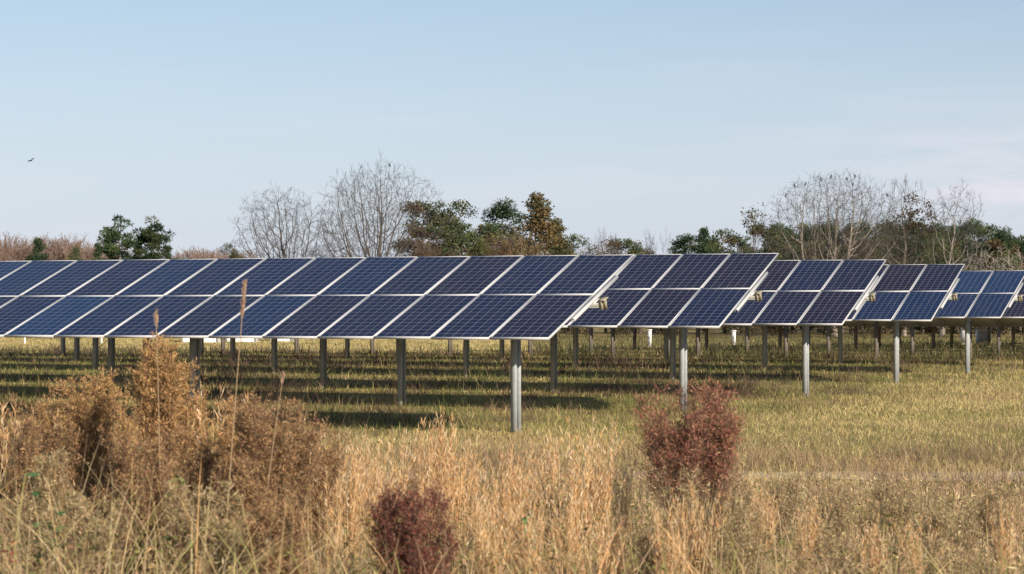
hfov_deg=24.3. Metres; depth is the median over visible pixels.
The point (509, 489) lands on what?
broomsedge clump
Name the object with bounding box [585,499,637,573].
broomsedge clump
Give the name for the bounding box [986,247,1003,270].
bare tree
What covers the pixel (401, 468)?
broomsedge clump
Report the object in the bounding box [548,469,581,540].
broomsedge clump
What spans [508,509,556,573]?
broomsedge clump
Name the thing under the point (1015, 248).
golden tree
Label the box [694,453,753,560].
grey weed
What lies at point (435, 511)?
broomsedge clump
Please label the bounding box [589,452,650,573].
broomsedge clump
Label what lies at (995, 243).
broadleaf tree
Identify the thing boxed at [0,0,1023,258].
sky
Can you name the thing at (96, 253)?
evergreen bush
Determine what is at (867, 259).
pine tree
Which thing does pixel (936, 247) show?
broadleaf tree
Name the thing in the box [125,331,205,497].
feathery weed
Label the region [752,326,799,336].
hedge shrub
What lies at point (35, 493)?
leafy weed
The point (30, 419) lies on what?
broomsedge clump
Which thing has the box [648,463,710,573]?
clump
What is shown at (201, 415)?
broomsedge clump
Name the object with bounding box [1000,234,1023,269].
broadleaf tree
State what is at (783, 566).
foreground grass
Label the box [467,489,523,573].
broomsedge clump
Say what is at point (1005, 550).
broomsedge clump
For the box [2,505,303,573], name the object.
arching grass
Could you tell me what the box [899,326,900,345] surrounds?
solar panel row
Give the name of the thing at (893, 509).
grey weed
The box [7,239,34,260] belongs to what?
bare wood tree
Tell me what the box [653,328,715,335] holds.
hedge shrub
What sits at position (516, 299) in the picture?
solar panel row
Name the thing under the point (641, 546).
grey weed
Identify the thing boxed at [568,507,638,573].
broomsedge clump
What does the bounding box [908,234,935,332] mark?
pine tree
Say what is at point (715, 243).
tree
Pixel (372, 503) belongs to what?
broomsedge clump
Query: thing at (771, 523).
broomsedge clump
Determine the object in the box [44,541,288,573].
arching grass
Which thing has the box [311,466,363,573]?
broomsedge clump
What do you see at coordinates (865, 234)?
pine tree
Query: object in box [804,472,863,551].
grey weed
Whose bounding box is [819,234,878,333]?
broadleaf tree
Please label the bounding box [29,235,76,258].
bare wood tree
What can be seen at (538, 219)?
golden tree
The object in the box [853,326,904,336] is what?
hedge shrub
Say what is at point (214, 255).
bare wood tree
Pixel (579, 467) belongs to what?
broomsedge clump
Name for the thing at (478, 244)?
broadleaf tree
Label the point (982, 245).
pine tree
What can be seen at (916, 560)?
broomsedge clump
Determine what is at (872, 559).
broomsedge clump
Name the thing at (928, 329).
hedge shrub
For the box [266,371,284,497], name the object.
dry cane
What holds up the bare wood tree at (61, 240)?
on the ground at (598, 332)
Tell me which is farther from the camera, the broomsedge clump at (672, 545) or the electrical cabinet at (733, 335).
the electrical cabinet at (733, 335)
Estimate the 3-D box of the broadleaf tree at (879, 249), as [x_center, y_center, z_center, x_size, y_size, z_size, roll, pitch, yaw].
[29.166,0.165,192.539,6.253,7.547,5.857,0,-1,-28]
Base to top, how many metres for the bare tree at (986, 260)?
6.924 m
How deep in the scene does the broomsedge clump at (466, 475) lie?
20.97 m
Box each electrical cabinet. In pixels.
[647,329,651,345]
[731,330,735,343]
[960,329,964,344]
[975,329,991,343]
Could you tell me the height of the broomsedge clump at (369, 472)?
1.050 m
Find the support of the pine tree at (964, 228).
on the ground at (598, 332)
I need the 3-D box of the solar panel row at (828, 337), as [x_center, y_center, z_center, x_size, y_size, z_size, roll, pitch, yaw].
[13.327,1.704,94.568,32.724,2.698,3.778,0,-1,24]
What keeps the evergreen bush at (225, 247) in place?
on the ground at (598, 332)
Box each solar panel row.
[0,254,633,431]
[60,279,1023,363]
[74,270,1023,373]
[92,264,964,382]
[108,259,885,396]
[143,253,778,411]
[221,318,1022,358]
[589,326,1000,354]
[633,326,1014,351]
[809,326,952,348]
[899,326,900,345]
[987,327,989,342]
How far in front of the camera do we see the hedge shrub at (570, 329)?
155.57 m
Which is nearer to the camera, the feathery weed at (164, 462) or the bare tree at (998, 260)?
the feathery weed at (164, 462)
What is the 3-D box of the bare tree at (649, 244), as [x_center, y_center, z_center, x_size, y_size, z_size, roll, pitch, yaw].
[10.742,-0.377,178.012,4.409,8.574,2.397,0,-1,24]
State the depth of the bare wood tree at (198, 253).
299.92 m
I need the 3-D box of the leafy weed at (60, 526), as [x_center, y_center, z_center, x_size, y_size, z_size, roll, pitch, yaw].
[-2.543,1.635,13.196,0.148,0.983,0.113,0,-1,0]
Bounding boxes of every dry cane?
[153,310,161,532]
[223,278,247,567]
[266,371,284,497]
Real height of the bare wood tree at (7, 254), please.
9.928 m
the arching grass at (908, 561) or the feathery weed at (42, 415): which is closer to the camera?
the arching grass at (908, 561)
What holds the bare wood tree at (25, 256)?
on the ground at (598, 332)
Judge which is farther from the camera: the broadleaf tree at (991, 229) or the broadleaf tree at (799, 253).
the broadleaf tree at (991, 229)
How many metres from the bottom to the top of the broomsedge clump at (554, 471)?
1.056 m
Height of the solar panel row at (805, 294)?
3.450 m
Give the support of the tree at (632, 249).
on the ground at (598, 332)
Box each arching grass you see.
[0,446,179,562]
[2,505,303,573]
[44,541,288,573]
[139,537,370,573]
[830,533,1023,573]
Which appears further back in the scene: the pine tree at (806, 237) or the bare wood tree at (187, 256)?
the bare wood tree at (187, 256)
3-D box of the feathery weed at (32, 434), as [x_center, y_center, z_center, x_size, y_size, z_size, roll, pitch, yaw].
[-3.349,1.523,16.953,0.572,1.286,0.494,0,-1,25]
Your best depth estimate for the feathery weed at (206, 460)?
15.90 m
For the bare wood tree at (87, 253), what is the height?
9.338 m
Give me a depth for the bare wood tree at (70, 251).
250.51 m
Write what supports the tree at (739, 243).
on the ground at (598, 332)
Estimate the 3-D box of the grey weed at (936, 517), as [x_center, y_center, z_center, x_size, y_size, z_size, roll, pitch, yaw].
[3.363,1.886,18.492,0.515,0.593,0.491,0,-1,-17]
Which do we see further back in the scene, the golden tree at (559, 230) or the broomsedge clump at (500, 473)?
the golden tree at (559, 230)
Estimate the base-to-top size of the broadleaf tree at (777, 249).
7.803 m
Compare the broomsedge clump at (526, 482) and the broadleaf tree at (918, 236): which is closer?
the broomsedge clump at (526, 482)
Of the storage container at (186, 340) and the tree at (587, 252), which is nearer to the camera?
the storage container at (186, 340)
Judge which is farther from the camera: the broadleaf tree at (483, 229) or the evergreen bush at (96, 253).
the evergreen bush at (96, 253)
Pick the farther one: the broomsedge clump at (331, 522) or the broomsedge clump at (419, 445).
the broomsedge clump at (419, 445)
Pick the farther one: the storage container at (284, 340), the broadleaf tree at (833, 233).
the broadleaf tree at (833, 233)
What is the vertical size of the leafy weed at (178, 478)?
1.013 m
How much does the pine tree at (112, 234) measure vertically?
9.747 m
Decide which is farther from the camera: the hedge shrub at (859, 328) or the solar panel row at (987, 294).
the hedge shrub at (859, 328)
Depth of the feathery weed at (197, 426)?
19.45 m
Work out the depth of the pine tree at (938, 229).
219.60 m
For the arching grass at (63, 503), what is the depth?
15.10 m
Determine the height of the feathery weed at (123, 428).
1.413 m
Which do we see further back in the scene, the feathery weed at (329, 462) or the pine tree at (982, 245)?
the pine tree at (982, 245)
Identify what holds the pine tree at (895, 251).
on the ground at (598, 332)
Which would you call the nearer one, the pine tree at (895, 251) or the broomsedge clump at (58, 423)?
the broomsedge clump at (58, 423)
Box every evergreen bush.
[24,236,49,260]
[65,246,84,259]
[90,243,105,259]
[129,240,145,258]
[218,243,247,258]
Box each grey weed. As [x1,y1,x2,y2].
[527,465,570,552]
[627,486,683,573]
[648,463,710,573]
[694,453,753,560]
[705,500,772,573]
[764,464,818,546]
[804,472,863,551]
[861,473,918,537]
[910,493,979,564]
[969,479,1021,545]
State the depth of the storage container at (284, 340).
136.79 m
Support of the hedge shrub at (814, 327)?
on the ground at (598, 332)
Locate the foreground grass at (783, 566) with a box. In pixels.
[0,405,1023,573]
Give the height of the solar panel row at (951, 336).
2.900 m
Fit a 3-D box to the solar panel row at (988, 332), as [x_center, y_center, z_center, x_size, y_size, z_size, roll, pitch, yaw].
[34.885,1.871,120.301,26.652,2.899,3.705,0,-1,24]
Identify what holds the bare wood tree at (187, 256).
on the ground at (598, 332)
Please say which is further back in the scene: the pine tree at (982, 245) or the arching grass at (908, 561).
the pine tree at (982, 245)
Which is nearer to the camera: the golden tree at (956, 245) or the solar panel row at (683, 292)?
the solar panel row at (683, 292)
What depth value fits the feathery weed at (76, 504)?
13.27 m
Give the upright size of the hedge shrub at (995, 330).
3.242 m
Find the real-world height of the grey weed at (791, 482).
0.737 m
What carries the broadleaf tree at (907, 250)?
on the ground at (598, 332)
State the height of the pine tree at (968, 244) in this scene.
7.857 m
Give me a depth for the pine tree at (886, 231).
218.60 m
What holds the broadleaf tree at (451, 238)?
on the ground at (598, 332)
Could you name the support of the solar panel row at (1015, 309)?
on the ground at (598, 332)
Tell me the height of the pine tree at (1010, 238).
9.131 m
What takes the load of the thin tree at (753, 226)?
on the ground at (598, 332)
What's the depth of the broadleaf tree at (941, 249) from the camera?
189.83 m
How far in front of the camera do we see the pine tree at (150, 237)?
186.54 m
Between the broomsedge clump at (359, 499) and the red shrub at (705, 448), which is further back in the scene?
the broomsedge clump at (359, 499)
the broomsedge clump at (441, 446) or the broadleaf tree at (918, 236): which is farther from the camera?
the broadleaf tree at (918, 236)
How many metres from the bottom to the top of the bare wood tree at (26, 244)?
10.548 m
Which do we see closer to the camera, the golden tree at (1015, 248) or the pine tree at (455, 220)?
the pine tree at (455, 220)
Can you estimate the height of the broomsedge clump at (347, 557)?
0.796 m
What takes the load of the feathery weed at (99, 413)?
on the ground at (598, 332)
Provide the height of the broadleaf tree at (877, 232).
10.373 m
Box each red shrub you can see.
[360,477,461,573]
[631,376,748,573]
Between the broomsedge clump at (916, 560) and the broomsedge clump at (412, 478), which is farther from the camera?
the broomsedge clump at (412, 478)
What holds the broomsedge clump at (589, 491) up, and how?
on the ground at (598, 332)
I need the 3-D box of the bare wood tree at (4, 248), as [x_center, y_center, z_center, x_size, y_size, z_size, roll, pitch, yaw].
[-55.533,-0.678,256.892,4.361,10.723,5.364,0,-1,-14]
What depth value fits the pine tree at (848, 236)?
205.71 m
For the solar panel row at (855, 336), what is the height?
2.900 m
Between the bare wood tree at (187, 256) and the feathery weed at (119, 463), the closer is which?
the feathery weed at (119, 463)
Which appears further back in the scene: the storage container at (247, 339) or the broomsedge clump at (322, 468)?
the storage container at (247, 339)
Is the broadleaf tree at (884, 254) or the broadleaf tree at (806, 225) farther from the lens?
the broadleaf tree at (806, 225)
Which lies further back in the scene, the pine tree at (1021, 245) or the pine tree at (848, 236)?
the pine tree at (848, 236)
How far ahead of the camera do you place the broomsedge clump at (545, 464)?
21.96 m
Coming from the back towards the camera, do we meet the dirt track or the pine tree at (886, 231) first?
the pine tree at (886, 231)
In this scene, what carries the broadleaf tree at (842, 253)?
on the ground at (598, 332)
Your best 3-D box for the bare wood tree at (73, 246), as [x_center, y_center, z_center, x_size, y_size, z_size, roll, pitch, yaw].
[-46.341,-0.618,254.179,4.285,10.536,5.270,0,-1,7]
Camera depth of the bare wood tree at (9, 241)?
266.88 m
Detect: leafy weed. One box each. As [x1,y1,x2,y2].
[4,541,16,573]
[26,467,52,573]
[47,493,66,571]
[127,444,146,572]
[164,475,186,567]
[341,514,354,573]
[520,513,535,570]
[881,513,899,573]
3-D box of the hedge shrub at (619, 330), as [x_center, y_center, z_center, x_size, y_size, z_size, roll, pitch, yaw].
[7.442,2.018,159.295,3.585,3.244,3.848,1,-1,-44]
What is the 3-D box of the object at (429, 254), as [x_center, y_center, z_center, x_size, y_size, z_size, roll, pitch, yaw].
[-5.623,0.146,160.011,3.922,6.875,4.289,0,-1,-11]
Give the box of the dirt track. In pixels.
[341,471,1023,480]
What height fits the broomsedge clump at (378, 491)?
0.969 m
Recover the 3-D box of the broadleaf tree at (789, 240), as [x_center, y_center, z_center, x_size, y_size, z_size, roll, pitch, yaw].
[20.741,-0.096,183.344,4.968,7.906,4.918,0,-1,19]
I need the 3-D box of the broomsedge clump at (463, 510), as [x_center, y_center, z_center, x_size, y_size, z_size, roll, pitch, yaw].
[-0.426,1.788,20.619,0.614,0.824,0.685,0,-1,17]
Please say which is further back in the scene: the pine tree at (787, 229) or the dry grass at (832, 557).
the pine tree at (787, 229)
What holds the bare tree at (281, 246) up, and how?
on the ground at (598, 332)
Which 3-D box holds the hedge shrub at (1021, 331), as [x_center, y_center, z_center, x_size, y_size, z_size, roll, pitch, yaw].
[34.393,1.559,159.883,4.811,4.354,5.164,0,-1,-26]
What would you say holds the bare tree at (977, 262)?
on the ground at (598, 332)
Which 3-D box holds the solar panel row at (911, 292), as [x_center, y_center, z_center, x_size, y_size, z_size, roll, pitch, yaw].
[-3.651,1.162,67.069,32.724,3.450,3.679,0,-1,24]
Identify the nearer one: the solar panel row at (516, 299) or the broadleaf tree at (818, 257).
the solar panel row at (516, 299)
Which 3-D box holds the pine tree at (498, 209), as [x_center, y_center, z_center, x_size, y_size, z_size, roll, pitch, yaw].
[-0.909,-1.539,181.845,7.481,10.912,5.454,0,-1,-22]
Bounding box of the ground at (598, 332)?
[0,326,1023,573]
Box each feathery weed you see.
[0,393,38,527]
[0,447,71,573]
[5,412,84,538]
[31,372,93,549]
[37,486,137,573]
[56,365,137,550]
[83,423,155,573]
[112,386,146,493]
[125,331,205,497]
[128,431,195,573]
[147,476,250,573]
[151,417,226,556]
[176,387,216,505]
[194,395,247,540]
[206,449,283,573]
[212,389,272,458]
[222,388,326,558]
[245,479,317,573]
[285,415,351,570]
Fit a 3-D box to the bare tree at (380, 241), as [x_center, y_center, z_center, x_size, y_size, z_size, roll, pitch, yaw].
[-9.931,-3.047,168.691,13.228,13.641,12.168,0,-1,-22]
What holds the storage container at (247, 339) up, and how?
on the ground at (598, 332)
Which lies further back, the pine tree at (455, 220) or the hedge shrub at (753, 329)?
the pine tree at (455, 220)
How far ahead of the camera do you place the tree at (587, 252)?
188.08 m
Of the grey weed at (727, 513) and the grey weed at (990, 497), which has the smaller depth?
the grey weed at (727, 513)
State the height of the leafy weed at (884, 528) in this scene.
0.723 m
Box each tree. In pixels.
[0,231,45,260]
[0,235,17,260]
[0,239,15,260]
[4,235,45,260]
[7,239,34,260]
[18,239,50,260]
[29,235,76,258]
[30,233,71,259]
[32,233,87,259]
[55,232,94,259]
[62,239,104,259]
[62,242,107,259]
[96,213,139,259]
[126,216,176,259]
[171,245,221,258]
[175,247,215,257]
[175,248,201,258]
[198,247,227,258]
[198,251,230,258]
[209,246,238,258]
[222,185,345,257]
[296,151,466,257]
[390,230,435,256]
[399,199,464,255]
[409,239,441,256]
[410,225,472,256]
[419,199,489,255]
[454,231,496,255]
[458,222,511,255]
[470,197,546,255]
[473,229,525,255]
[493,222,546,255]
[505,191,569,254]
[541,218,576,334]
[548,233,588,332]
[574,238,609,332]
[593,227,623,254]
[595,241,619,332]
[605,238,644,333]
[625,240,655,332]
[643,229,673,334]
[668,233,699,332]
[689,228,743,332]
[690,226,716,333]
[722,235,753,332]
[740,202,775,334]
[743,224,787,252]
[746,169,913,336]
[757,223,782,250]
[757,235,796,333]
[762,235,796,259]
[773,222,799,255]
[784,246,818,259]
[794,224,811,329]
[796,225,826,329]
[805,240,828,332]
[807,225,848,330]
[809,219,839,253]
[815,239,851,259]
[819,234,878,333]
[836,221,867,330]
[846,219,875,238]
[853,248,878,333]
[862,236,900,332]
[868,222,885,247]
[871,243,888,328]
[875,174,943,335]
[877,217,901,329]
[888,219,937,330]
[888,235,917,263]
[892,224,940,330]
[898,180,988,335]
[898,241,920,264]
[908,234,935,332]
[910,233,961,327]
[916,243,965,332]
[920,237,977,270]
[924,223,945,262]
[932,224,955,241]
[946,217,988,268]
[947,225,981,245]
[957,238,980,269]
[962,253,984,270]
[964,218,992,253]
[964,241,1016,332]
[965,242,989,328]
[966,242,990,269]
[970,244,1000,270]
[974,223,1018,251]
[977,238,1023,333]
[986,224,1011,259]
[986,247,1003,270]
[1000,231,1020,330]
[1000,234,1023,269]
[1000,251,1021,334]
[1004,243,1021,332]
[1006,251,1023,332]
[1013,240,1023,332]
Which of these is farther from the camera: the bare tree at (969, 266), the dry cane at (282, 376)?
the bare tree at (969, 266)
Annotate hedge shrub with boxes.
[557,328,593,337]
[601,327,639,336]
[622,328,678,336]
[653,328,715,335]
[717,326,761,337]
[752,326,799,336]
[767,326,837,335]
[816,326,888,337]
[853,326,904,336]
[890,326,941,335]
[940,326,992,335]
[977,327,1009,336]
[1002,327,1022,334]
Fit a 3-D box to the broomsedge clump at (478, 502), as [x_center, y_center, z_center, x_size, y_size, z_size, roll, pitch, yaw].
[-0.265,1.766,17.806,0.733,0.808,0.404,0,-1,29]
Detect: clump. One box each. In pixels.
[0,400,46,544]
[15,402,48,461]
[36,390,91,449]
[188,383,249,557]
[298,410,354,563]
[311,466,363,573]
[311,509,362,573]
[332,431,375,557]
[333,459,372,557]
[341,455,409,572]
[345,422,394,539]
[346,443,385,523]
[356,472,402,555]
[367,426,423,521]
[395,450,427,514]
[401,418,456,528]
[406,475,465,560]
[421,404,479,538]
[427,447,463,538]
[439,438,484,533]
[441,450,486,539]
[457,471,489,571]
[461,491,512,573]
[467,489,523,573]
[474,455,549,570]
[489,449,526,537]
[495,468,565,573]
[498,441,544,540]
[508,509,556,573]
[512,423,574,539]
[535,437,563,520]
[541,480,593,573]
[545,412,616,564]
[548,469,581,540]
[552,458,616,552]
[558,446,593,538]
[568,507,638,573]
[577,421,627,552]
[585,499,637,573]
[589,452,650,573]
[620,494,705,573]
[665,478,731,573]
[739,482,791,564]
[778,495,831,573]
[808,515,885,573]
[845,512,895,573]
[894,513,955,573]
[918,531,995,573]
[969,490,1023,573]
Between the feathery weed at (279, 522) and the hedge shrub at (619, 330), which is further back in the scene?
the hedge shrub at (619, 330)
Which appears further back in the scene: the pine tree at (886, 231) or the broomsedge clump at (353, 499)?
the pine tree at (886, 231)
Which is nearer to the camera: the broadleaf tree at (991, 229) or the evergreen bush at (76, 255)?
the evergreen bush at (76, 255)
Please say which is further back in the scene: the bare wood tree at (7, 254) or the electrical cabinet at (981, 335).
the bare wood tree at (7, 254)
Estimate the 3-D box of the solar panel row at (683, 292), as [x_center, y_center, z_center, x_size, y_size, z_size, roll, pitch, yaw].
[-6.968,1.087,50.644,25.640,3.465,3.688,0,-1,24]
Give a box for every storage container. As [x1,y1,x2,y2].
[181,338,220,342]
[226,338,260,341]
[270,339,293,341]
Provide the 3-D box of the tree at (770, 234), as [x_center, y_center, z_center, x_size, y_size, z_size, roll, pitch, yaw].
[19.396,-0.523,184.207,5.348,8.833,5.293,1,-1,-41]
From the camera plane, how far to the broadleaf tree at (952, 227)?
222.78 m
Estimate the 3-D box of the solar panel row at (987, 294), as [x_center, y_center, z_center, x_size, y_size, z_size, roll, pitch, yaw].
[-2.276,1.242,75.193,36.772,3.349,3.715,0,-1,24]
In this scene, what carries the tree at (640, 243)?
on the ground at (598, 332)
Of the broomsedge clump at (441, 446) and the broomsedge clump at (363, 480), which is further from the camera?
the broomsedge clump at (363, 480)
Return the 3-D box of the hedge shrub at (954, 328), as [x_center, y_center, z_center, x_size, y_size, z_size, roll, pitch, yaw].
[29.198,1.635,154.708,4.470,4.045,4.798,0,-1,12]
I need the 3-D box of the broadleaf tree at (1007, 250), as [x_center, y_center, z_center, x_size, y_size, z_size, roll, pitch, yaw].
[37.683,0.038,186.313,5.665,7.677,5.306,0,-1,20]
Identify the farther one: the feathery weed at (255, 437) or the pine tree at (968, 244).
the pine tree at (968, 244)
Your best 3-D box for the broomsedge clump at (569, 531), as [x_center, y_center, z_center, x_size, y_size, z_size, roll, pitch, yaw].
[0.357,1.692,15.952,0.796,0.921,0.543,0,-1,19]
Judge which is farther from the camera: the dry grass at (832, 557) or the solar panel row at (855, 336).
the solar panel row at (855, 336)
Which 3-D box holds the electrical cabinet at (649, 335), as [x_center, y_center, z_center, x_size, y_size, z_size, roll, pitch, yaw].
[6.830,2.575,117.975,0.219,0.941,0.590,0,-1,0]
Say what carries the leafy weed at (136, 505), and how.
on the ground at (598, 332)
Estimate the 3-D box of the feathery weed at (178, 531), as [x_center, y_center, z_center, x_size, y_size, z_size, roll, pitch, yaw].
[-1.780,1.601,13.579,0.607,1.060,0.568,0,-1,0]
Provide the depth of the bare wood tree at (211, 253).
316.82 m
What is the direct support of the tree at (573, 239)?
on the ground at (598, 332)
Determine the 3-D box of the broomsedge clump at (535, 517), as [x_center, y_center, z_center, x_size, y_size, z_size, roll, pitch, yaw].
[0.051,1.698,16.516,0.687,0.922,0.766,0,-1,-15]
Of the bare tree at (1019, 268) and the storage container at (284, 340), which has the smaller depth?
the storage container at (284, 340)
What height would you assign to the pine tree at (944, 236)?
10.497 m
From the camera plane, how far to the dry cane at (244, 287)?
14.01 m
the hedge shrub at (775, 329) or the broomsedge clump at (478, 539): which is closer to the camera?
the broomsedge clump at (478, 539)
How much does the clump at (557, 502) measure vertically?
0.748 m
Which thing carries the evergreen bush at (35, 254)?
on the ground at (598, 332)
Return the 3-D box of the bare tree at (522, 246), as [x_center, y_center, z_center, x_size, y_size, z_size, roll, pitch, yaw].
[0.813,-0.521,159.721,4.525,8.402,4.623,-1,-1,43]
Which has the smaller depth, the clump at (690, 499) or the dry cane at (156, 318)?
the dry cane at (156, 318)
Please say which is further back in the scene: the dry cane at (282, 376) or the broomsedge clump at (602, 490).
the broomsedge clump at (602, 490)
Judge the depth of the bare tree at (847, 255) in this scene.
164.19 m
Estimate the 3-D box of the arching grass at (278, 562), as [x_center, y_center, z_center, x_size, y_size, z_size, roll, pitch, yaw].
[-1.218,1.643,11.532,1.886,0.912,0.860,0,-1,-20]
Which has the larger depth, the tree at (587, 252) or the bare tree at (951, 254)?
the tree at (587, 252)
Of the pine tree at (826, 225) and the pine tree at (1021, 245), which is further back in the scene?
the pine tree at (826, 225)
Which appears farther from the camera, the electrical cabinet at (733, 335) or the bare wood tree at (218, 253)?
the bare wood tree at (218, 253)
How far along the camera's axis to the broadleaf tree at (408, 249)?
173.50 m
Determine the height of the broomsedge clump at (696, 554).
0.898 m
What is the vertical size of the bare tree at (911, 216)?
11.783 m
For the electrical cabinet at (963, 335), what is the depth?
123.75 m
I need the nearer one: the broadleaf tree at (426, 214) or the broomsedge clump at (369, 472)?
the broomsedge clump at (369, 472)
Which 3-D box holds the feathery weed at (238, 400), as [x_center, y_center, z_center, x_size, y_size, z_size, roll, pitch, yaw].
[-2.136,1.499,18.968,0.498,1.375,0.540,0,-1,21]
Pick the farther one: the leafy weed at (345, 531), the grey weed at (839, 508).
the grey weed at (839, 508)
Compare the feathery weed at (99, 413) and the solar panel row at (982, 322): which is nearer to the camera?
the feathery weed at (99, 413)
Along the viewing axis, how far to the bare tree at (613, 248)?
182.11 m
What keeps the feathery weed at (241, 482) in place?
on the ground at (598, 332)
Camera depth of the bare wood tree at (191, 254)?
311.81 m
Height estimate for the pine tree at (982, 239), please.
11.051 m
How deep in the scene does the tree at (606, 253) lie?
192.00 m
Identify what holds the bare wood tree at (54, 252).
on the ground at (598, 332)
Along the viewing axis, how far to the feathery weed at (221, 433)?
16.41 m
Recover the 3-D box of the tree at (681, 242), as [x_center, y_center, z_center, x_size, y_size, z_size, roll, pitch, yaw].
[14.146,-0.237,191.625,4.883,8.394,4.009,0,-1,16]
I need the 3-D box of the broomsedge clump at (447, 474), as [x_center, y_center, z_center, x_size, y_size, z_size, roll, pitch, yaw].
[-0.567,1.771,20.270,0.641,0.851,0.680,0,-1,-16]
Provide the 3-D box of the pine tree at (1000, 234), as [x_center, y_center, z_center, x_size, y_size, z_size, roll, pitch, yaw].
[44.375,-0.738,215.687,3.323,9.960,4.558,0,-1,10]
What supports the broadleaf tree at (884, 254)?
on the ground at (598, 332)
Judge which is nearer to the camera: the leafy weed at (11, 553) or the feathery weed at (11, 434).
the leafy weed at (11, 553)
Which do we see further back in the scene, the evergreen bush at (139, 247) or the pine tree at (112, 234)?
the evergreen bush at (139, 247)
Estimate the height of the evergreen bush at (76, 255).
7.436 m
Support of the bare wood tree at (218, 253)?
on the ground at (598, 332)
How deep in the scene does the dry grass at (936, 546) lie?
14.46 m
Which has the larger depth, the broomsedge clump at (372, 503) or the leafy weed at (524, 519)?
the broomsedge clump at (372, 503)
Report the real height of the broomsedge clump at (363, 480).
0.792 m
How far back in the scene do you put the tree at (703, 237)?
183.86 m
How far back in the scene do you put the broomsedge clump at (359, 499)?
19.04 m
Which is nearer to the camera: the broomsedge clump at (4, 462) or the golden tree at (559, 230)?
the broomsedge clump at (4, 462)
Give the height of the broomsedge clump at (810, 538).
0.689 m
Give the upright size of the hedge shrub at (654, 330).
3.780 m
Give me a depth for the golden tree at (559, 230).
177.62 m
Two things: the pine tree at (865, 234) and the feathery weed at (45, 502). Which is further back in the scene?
the pine tree at (865, 234)
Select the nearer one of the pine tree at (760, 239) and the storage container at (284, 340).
the storage container at (284, 340)

